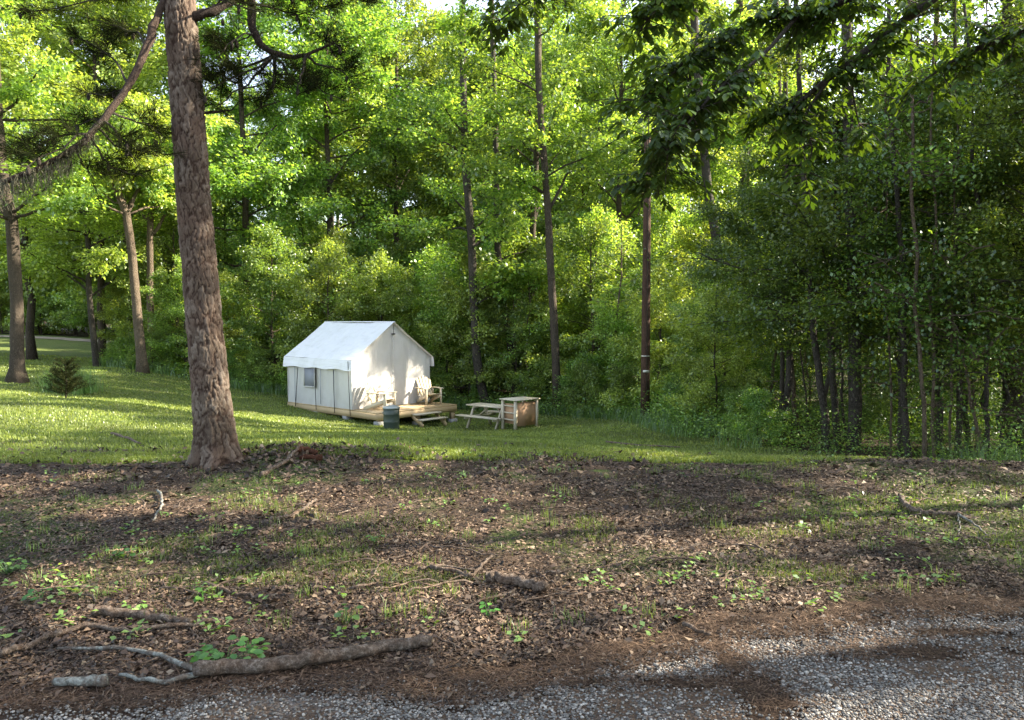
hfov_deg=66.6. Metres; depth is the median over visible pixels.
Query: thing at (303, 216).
broadleaf tree
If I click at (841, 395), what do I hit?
sapling
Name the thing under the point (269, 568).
fallen twig
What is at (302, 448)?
rotten wood
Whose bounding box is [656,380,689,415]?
shrub
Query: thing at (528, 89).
broadleaf tree
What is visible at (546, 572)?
fallen twig
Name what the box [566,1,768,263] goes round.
broadleaf tree
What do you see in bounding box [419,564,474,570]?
fallen branch
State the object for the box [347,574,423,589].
fallen twig
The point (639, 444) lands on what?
fallen branch
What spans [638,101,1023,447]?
hardwood tree
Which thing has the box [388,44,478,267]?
broadleaf tree
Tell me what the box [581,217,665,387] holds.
sapling
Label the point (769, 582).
fallen twig
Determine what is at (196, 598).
seedling
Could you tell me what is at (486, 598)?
fallen twig
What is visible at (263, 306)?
understory tree
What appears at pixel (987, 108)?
understory tree
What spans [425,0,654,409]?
hardwood tree
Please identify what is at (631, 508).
fallen twig
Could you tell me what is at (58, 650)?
fallen twig
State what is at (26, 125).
broadleaf tree
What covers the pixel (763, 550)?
fallen twig
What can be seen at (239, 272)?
understory tree
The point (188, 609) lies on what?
fallen twig
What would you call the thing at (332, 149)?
broadleaf tree
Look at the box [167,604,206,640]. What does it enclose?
fallen twig
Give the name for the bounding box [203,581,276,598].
fallen branch
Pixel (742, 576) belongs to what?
fallen twig
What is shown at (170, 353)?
shrub
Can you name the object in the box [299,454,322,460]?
rotten wood
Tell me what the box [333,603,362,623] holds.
seedling
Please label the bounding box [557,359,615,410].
shrub
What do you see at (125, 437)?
fallen branch
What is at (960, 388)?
sapling
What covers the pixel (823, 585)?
fallen twig
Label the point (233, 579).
fallen twig
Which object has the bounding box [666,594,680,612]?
fallen twig
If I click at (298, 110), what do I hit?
broadleaf tree
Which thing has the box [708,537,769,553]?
fallen twig
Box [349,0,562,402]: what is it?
hardwood tree
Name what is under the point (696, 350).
understory tree
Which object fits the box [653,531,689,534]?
fallen twig
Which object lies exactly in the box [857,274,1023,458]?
sapling
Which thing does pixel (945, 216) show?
sapling
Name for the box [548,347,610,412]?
shrub
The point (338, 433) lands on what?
lawn grass
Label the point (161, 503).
fallen branch
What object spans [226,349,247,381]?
shrub
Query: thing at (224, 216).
understory tree
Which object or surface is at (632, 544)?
fallen twig
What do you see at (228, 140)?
broadleaf tree
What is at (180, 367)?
undergrowth
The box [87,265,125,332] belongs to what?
understory tree
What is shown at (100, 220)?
oak tree
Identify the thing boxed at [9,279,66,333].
understory tree
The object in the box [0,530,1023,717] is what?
pine straw
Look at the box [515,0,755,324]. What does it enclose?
broadleaf tree
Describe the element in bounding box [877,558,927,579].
fallen twig
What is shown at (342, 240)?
understory tree
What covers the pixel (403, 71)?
broadleaf tree
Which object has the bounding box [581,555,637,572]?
fallen twig
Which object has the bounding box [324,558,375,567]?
fallen twig
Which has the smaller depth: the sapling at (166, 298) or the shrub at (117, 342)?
the shrub at (117, 342)
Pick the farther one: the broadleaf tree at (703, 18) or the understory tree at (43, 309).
the understory tree at (43, 309)
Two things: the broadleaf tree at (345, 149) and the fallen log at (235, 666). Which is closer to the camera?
the fallen log at (235, 666)
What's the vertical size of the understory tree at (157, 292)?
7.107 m
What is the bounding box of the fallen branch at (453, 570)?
[429,554,492,577]
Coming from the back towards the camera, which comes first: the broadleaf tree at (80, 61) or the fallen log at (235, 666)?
the broadleaf tree at (80, 61)
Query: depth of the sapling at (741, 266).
25.04 m
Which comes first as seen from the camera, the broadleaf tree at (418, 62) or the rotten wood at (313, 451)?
the rotten wood at (313, 451)
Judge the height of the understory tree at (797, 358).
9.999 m
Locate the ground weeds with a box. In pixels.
[0,451,1023,641]
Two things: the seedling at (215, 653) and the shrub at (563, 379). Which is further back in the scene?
the shrub at (563, 379)
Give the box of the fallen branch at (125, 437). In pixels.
[110,432,140,443]
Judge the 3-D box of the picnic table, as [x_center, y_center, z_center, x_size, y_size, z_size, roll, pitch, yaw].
[-0.634,1.897,26.031,1.800,0.784,1.748,2,4,40]
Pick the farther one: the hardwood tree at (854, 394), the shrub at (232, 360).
the shrub at (232, 360)
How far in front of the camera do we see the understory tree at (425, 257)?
37.04 m
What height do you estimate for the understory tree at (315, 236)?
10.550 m
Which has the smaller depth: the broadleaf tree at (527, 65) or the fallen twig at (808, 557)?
the fallen twig at (808, 557)
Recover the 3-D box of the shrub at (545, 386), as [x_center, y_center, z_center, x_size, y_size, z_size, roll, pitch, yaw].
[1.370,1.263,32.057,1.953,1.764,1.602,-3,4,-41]
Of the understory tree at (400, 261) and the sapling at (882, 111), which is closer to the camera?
the sapling at (882, 111)
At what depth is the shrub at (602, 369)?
30.17 m
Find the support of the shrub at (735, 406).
on the ground at (60, 348)
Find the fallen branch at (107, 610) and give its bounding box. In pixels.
[91,605,193,622]
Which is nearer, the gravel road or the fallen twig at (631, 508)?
the gravel road
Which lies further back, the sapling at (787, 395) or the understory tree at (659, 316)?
the understory tree at (659, 316)
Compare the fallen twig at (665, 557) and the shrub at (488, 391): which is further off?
the shrub at (488, 391)
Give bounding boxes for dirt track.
[0,335,111,342]
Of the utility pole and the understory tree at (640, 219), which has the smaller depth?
the utility pole
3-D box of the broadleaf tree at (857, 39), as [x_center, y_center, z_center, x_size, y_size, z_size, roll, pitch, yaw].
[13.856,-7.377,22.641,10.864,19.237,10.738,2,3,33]
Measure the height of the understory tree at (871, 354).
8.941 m
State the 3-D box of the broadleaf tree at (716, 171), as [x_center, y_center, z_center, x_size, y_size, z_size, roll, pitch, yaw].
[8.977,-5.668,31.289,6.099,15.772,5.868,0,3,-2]
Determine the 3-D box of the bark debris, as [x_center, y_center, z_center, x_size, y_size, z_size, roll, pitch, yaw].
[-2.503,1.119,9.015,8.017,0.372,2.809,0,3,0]
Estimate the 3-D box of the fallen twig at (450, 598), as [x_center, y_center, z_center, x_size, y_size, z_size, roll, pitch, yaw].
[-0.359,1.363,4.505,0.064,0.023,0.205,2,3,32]
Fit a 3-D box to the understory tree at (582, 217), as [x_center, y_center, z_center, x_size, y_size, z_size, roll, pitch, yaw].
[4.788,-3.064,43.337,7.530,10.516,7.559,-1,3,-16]
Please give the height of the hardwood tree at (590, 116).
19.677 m
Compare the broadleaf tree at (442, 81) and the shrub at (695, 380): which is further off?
the broadleaf tree at (442, 81)
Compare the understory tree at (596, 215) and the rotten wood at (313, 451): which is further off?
the understory tree at (596, 215)
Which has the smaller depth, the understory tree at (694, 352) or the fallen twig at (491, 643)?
the fallen twig at (491, 643)
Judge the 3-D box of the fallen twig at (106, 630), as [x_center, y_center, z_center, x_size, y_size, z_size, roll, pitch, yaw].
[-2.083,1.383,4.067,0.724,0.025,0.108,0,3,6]
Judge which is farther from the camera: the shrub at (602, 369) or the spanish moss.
the shrub at (602, 369)
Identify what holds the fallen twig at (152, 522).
on the ground at (60, 348)
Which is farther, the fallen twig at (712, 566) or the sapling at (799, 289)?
the sapling at (799, 289)
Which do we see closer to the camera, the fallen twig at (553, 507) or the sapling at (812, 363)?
the fallen twig at (553, 507)
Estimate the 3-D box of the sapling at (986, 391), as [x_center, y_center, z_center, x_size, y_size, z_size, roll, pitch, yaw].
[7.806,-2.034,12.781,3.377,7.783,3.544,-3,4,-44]
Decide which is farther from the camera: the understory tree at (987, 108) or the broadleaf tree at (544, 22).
the broadleaf tree at (544, 22)
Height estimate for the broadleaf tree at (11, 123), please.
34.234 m
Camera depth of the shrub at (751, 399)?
16.88 m
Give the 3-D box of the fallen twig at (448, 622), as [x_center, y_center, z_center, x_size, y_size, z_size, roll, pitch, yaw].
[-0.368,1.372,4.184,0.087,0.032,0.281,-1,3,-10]
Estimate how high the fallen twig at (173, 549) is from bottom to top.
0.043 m
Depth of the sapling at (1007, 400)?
14.02 m
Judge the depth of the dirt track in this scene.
59.23 m
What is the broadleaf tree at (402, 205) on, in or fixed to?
on the ground at (60, 348)
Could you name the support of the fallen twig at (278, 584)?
on the ground at (60, 348)
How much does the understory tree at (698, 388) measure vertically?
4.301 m
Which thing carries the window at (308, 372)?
in the tent
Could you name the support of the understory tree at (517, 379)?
on the ground at (60, 348)
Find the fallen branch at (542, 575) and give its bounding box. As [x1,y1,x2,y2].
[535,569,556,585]
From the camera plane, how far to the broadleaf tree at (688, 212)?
49.14 m
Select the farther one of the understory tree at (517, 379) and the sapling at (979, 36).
the understory tree at (517, 379)
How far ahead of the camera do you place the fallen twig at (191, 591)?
4.59 m
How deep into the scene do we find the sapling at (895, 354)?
17.47 m
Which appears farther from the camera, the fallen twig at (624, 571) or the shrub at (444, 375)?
the shrub at (444, 375)
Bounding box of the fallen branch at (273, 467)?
[259,443,302,477]
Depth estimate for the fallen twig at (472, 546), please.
5.45 m
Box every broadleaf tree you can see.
[0,0,167,359]
[0,0,233,357]
[1,0,252,322]
[2,55,29,225]
[6,86,44,145]
[118,0,407,352]
[205,84,314,241]
[208,0,470,307]
[227,110,323,246]
[251,153,350,240]
[262,14,358,232]
[283,44,380,225]
[285,0,512,323]
[294,1,410,237]
[298,53,465,278]
[306,27,420,236]
[329,3,524,265]
[355,69,460,249]
[378,78,476,245]
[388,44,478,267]
[389,11,581,370]
[421,4,532,208]
[450,55,604,255]
[474,27,629,217]
[487,0,574,159]
[507,45,661,253]
[513,16,635,217]
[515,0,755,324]
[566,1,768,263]
[606,0,837,264]
[609,164,675,251]
[658,0,872,356]
[667,12,807,373]
[828,0,1001,413]
[988,0,1023,309]
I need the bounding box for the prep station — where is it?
[499,396,539,429]
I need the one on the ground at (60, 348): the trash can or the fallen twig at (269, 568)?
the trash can
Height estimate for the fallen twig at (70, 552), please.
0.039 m
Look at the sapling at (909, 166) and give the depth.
12.36 m
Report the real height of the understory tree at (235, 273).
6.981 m
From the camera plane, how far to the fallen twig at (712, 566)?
5.00 m
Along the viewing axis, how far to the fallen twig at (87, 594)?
4.50 m
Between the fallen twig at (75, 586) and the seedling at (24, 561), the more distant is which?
the seedling at (24, 561)
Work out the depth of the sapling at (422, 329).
35.28 m
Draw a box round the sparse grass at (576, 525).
[0,452,1023,630]
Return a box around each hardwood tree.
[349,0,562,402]
[400,0,589,401]
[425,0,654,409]
[435,0,623,400]
[625,0,764,387]
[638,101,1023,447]
[649,0,798,373]
[654,0,1023,451]
[872,0,1023,452]
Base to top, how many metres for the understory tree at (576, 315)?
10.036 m
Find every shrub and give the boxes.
[103,337,134,362]
[116,336,146,360]
[122,326,178,368]
[147,336,181,363]
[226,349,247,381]
[233,345,279,389]
[273,346,293,390]
[428,352,445,397]
[431,369,459,399]
[467,380,498,402]
[523,354,571,408]
[534,375,551,404]
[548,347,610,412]
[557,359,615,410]
[579,347,636,395]
[603,361,650,413]
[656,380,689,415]
[657,346,728,418]
[710,384,760,428]
[716,389,761,440]
[727,385,793,445]
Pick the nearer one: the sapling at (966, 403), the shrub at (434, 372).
the sapling at (966, 403)
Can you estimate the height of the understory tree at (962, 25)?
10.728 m
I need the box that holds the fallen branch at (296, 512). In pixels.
[264,498,316,523]
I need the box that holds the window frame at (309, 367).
[303,367,314,387]
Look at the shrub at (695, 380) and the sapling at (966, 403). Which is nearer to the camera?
the sapling at (966, 403)
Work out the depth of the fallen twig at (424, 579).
4.67 m
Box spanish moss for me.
[0,134,100,214]
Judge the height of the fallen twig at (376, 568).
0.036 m
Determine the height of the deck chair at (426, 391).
1.001 m
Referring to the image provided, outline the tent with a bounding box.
[283,321,434,415]
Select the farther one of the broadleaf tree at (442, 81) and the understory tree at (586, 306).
the broadleaf tree at (442, 81)
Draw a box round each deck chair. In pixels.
[363,380,396,409]
[415,375,442,404]
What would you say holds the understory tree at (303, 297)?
on the ground at (60, 348)
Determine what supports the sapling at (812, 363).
on the ground at (60, 348)
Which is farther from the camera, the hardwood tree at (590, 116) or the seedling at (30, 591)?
the hardwood tree at (590, 116)
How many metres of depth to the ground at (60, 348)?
5.85 m
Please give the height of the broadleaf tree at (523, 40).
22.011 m
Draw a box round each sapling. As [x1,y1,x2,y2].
[36,356,95,397]
[158,281,182,333]
[313,258,368,322]
[410,318,429,350]
[446,294,470,384]
[496,271,548,393]
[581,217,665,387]
[683,243,741,370]
[702,205,774,371]
[713,0,875,442]
[723,2,896,450]
[723,180,825,425]
[734,2,845,435]
[736,45,859,438]
[761,298,835,427]
[774,2,1011,456]
[779,2,1021,458]
[788,5,952,440]
[794,280,885,411]
[800,197,1005,456]
[814,1,1023,459]
[821,21,1023,459]
[831,0,1023,457]
[831,16,1020,451]
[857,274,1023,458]
[858,198,1023,459]
[861,0,1009,446]
[862,231,950,380]
[866,1,1023,457]
[867,2,976,444]
[868,3,1023,458]
[925,4,1019,261]
[931,184,1023,456]
[945,224,1023,447]
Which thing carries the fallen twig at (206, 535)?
on the ground at (60, 348)
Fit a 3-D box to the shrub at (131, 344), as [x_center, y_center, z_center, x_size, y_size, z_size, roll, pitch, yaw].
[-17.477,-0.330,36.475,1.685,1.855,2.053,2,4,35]
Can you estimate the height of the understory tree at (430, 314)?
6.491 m
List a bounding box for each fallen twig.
[0,589,17,601]
[0,601,52,615]
[19,639,103,662]
[26,585,89,591]
[30,506,63,517]
[36,540,129,549]
[42,621,174,632]
[44,583,96,602]
[46,480,89,487]
[46,530,111,552]
[56,651,116,671]
[62,544,76,560]
[116,536,188,561]
[125,518,201,522]
[126,522,158,531]
[128,648,202,664]
[133,493,146,507]
[137,579,214,596]
[140,571,192,576]
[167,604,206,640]
[169,541,183,559]
[175,601,208,615]
[184,530,232,544]
[188,577,246,599]
[240,606,258,630]
[250,576,303,592]
[258,558,284,579]
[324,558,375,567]
[337,613,359,642]
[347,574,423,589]
[362,558,388,578]
[377,578,438,591]
[387,541,439,557]
[402,575,468,589]
[405,579,474,594]
[417,630,470,652]
[428,545,498,555]
[434,606,451,627]
[440,589,514,620]
[442,589,462,602]
[456,542,488,551]
[466,638,508,646]
[494,593,516,605]
[507,588,581,608]
[531,504,578,510]
[544,562,587,573]
[550,588,623,595]
[561,493,601,503]
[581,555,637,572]
[585,615,634,627]
[607,505,654,510]
[609,535,649,551]
[617,564,628,580]
[636,510,663,525]
[638,522,660,534]
[646,552,701,563]
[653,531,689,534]
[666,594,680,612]
[672,542,743,560]
[681,561,752,572]
[690,575,753,588]
[699,463,745,472]
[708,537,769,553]
[709,570,734,588]
[720,552,734,573]
[739,536,765,557]
[746,546,772,569]
[758,580,785,586]
[762,577,844,598]
[787,577,844,587]
[790,555,828,562]
[811,481,862,492]
[853,552,910,561]
[859,540,898,547]
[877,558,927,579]
[884,497,936,503]
[897,559,916,581]
[912,530,1023,541]
[953,530,990,548]
[960,509,1006,513]
[980,566,1016,588]
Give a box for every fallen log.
[57,634,432,684]
[485,570,549,591]
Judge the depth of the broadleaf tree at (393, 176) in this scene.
45.29 m
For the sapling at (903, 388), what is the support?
on the ground at (60, 348)
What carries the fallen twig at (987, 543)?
on the ground at (60, 348)
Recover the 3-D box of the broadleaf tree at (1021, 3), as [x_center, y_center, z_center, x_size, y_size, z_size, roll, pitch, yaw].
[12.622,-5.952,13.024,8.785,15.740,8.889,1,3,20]
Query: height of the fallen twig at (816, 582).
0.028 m
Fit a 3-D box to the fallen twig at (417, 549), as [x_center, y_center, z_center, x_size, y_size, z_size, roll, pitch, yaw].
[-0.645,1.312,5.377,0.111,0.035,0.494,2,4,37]
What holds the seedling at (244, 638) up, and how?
on the ground at (60, 348)
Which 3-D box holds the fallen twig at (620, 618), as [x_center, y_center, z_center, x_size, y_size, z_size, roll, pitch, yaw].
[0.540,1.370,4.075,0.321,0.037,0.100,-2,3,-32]
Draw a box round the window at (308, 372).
[304,368,313,385]
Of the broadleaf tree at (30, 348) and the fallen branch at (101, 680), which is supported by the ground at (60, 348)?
the broadleaf tree at (30, 348)
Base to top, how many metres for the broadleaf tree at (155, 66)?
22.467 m
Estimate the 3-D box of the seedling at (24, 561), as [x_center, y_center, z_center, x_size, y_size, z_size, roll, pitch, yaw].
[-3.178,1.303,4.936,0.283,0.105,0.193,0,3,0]
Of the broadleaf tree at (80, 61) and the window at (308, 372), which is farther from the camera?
the broadleaf tree at (80, 61)
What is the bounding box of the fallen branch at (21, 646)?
[0,618,212,656]
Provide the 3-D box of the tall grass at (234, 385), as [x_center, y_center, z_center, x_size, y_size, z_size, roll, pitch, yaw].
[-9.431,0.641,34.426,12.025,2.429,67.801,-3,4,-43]
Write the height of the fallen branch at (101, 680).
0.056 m
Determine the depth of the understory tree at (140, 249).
37.11 m
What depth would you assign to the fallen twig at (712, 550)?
5.41 m
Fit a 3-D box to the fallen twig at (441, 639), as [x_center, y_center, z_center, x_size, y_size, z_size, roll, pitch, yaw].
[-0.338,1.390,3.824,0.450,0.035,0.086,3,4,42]
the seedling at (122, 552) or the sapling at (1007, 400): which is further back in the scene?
the sapling at (1007, 400)
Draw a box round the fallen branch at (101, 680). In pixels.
[52,673,108,686]
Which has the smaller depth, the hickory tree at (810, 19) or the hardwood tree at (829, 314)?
the hickory tree at (810, 19)
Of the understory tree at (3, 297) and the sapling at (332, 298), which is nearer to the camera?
the sapling at (332, 298)
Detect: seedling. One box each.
[0,557,28,573]
[20,587,51,600]
[105,545,135,558]
[185,641,265,661]
[193,587,205,601]
[227,635,270,653]
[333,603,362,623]
[366,535,384,542]
[479,601,499,617]
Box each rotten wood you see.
[297,446,309,452]
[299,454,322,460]
[308,448,318,454]
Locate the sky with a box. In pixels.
[0,0,1001,255]
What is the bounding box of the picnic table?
[455,402,501,429]
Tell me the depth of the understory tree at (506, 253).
33.06 m
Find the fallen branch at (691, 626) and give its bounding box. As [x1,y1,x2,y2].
[682,621,711,635]
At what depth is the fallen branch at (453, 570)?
4.96 m
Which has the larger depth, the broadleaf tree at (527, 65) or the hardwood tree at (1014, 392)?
the broadleaf tree at (527, 65)
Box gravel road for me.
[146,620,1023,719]
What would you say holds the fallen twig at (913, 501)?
on the ground at (60, 348)
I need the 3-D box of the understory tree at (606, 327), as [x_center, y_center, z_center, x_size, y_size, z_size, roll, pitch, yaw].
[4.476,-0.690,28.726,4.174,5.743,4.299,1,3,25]
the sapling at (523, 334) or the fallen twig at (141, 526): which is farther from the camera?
the sapling at (523, 334)
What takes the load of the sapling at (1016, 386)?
on the ground at (60, 348)
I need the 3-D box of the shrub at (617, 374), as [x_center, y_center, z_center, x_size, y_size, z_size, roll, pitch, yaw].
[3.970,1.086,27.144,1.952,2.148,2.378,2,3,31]
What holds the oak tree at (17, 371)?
on the ground at (60, 348)
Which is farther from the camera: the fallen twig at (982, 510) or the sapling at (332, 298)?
the sapling at (332, 298)
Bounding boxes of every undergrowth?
[89,343,1023,461]
[703,350,1023,453]
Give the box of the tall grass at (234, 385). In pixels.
[89,358,1023,461]
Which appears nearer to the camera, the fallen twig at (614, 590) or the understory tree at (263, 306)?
the fallen twig at (614, 590)
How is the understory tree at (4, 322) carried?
on the ground at (60, 348)
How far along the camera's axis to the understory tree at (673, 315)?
35.03 m
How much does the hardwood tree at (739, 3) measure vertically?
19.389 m
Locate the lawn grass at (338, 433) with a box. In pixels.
[0,352,886,464]
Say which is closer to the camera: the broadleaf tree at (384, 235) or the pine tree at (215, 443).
the pine tree at (215, 443)
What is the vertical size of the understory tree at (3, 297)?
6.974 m
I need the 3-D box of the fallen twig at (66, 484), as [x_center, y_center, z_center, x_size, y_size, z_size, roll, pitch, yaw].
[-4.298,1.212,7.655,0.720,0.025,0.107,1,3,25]
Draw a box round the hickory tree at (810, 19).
[459,0,1023,232]
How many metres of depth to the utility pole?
23.84 m
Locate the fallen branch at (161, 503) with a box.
[151,489,163,520]
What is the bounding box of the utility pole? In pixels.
[640,111,650,420]
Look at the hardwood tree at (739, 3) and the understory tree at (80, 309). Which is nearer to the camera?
the hardwood tree at (739, 3)
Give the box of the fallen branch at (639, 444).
[605,441,679,447]
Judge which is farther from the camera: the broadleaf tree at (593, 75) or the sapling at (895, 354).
the broadleaf tree at (593, 75)
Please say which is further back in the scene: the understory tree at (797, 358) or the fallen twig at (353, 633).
the understory tree at (797, 358)
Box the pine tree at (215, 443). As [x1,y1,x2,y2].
[0,0,387,467]
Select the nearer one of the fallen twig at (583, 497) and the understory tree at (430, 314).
the fallen twig at (583, 497)
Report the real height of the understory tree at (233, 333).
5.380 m
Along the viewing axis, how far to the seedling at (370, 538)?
5.58 m
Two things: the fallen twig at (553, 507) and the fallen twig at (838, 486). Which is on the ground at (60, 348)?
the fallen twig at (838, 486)
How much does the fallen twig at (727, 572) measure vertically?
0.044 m
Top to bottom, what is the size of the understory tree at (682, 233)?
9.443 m
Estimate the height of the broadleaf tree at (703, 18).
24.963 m
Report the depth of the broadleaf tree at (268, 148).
84.00 m
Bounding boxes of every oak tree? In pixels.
[0,0,147,382]
[0,152,179,366]
[3,68,236,372]
[97,106,243,362]
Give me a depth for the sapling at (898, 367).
14.48 m
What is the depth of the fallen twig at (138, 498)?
6.83 m
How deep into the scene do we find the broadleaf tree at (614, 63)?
55.82 m
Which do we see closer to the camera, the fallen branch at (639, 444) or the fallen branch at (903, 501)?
the fallen branch at (903, 501)
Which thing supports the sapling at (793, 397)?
on the ground at (60, 348)
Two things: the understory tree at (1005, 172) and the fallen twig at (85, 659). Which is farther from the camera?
the understory tree at (1005, 172)
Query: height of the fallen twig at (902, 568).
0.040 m
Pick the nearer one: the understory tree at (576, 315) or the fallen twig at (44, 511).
the fallen twig at (44, 511)
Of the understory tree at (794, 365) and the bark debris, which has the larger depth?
the understory tree at (794, 365)
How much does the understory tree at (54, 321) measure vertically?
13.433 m
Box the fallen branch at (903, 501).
[898,493,988,536]
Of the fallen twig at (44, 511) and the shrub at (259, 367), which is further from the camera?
the shrub at (259, 367)
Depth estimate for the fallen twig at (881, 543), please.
5.49 m
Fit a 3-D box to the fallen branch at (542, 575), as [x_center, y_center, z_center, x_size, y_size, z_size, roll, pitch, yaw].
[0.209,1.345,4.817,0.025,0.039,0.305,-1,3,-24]
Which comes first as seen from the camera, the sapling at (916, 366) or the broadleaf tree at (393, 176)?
the sapling at (916, 366)
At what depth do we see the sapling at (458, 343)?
34.87 m
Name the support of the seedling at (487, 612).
on the ground at (60, 348)
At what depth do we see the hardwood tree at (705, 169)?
29.59 m
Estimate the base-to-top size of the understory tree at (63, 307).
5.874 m
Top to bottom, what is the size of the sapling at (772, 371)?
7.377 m
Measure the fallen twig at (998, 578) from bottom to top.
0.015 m
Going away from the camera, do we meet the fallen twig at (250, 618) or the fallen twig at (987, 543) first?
the fallen twig at (250, 618)
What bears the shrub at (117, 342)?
on the ground at (60, 348)
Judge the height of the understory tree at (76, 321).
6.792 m
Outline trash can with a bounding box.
[382,404,400,428]
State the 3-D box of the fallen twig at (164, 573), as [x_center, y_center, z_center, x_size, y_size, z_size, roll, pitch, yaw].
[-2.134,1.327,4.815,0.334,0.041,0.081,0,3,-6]
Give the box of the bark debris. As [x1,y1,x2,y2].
[1,441,655,483]
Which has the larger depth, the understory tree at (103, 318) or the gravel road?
the understory tree at (103, 318)
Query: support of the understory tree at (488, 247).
on the ground at (60, 348)
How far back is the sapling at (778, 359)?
21.25 m
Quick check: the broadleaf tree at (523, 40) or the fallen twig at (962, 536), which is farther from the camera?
the broadleaf tree at (523, 40)
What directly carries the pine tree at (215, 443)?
on the ground at (60, 348)
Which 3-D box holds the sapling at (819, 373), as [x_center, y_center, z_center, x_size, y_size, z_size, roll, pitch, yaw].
[6.197,-2.586,15.614,3.763,9.037,3.422,0,3,0]
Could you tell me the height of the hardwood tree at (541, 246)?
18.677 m
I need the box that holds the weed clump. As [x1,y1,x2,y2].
[23,365,110,395]
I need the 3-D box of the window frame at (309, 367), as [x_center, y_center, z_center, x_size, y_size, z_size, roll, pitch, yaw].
[-7.186,0.602,27.653,0.720,0.750,0.020,3,4,42]
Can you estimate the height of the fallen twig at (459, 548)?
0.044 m
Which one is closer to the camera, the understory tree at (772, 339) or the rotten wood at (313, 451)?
the rotten wood at (313, 451)
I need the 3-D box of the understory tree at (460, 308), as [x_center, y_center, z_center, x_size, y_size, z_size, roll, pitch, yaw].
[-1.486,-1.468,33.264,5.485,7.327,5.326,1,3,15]
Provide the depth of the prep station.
25.06 m
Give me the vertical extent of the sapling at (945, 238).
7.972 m
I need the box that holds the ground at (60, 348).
[0,322,1023,719]
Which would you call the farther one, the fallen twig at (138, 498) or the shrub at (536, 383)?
the shrub at (536, 383)
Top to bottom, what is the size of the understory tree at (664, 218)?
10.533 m
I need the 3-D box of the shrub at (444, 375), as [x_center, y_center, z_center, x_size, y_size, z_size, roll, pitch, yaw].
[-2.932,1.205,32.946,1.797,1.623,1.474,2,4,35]
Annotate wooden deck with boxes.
[287,402,456,426]
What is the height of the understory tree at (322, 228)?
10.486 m
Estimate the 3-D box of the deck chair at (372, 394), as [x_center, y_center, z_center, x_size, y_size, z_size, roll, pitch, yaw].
[-4.459,1.181,26.094,0.949,1.001,0.800,1,3,22]
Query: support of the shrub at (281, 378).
on the ground at (60, 348)
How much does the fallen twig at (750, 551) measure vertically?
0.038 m
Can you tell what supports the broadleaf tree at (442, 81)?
on the ground at (60, 348)
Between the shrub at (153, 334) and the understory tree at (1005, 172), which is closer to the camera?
the understory tree at (1005, 172)
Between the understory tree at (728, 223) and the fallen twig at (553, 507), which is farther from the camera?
the understory tree at (728, 223)
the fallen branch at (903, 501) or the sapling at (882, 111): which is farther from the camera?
the sapling at (882, 111)
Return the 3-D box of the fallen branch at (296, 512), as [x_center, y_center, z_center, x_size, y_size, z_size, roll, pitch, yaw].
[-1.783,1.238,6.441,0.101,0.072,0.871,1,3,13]
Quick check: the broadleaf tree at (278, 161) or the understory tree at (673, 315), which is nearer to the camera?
the understory tree at (673, 315)
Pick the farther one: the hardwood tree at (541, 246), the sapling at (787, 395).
the hardwood tree at (541, 246)
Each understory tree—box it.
[0,205,69,333]
[0,258,24,333]
[0,279,35,332]
[6,277,69,334]
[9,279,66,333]
[23,217,122,334]
[47,196,140,333]
[51,282,97,335]
[57,276,115,337]
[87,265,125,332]
[88,278,157,363]
[103,212,234,355]
[122,244,187,358]
[129,253,233,373]
[163,168,298,341]
[182,267,260,371]
[219,221,331,385]
[227,241,272,311]
[228,264,270,355]
[240,256,290,355]
[244,211,356,354]
[261,237,391,374]
[267,222,387,359]
[274,221,367,339]
[344,246,435,348]
[376,217,457,364]
[385,236,488,391]
[399,260,491,385]
[414,244,535,400]
[424,198,527,391]
[452,227,585,386]
[462,279,563,402]
[511,242,602,382]
[520,216,664,390]
[521,254,596,388]
[524,200,673,405]
[556,208,627,350]
[583,263,687,407]
[590,215,682,353]
[595,256,707,412]
[598,191,710,377]
[639,253,699,380]
[651,201,779,392]
[661,267,779,409]
[661,277,773,428]
[667,332,730,400]
[676,94,904,437]
[693,168,842,386]
[724,89,932,441]
[730,277,826,389]
[751,233,845,400]
[778,0,1001,435]
[798,60,1023,456]
[820,146,1001,424]
[909,0,1023,343]
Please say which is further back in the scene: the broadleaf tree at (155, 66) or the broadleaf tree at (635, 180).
the broadleaf tree at (635, 180)
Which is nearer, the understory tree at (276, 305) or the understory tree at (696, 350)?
the understory tree at (696, 350)
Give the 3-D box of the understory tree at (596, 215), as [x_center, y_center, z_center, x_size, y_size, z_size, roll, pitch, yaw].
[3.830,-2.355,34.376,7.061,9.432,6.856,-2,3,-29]
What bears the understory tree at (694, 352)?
on the ground at (60, 348)

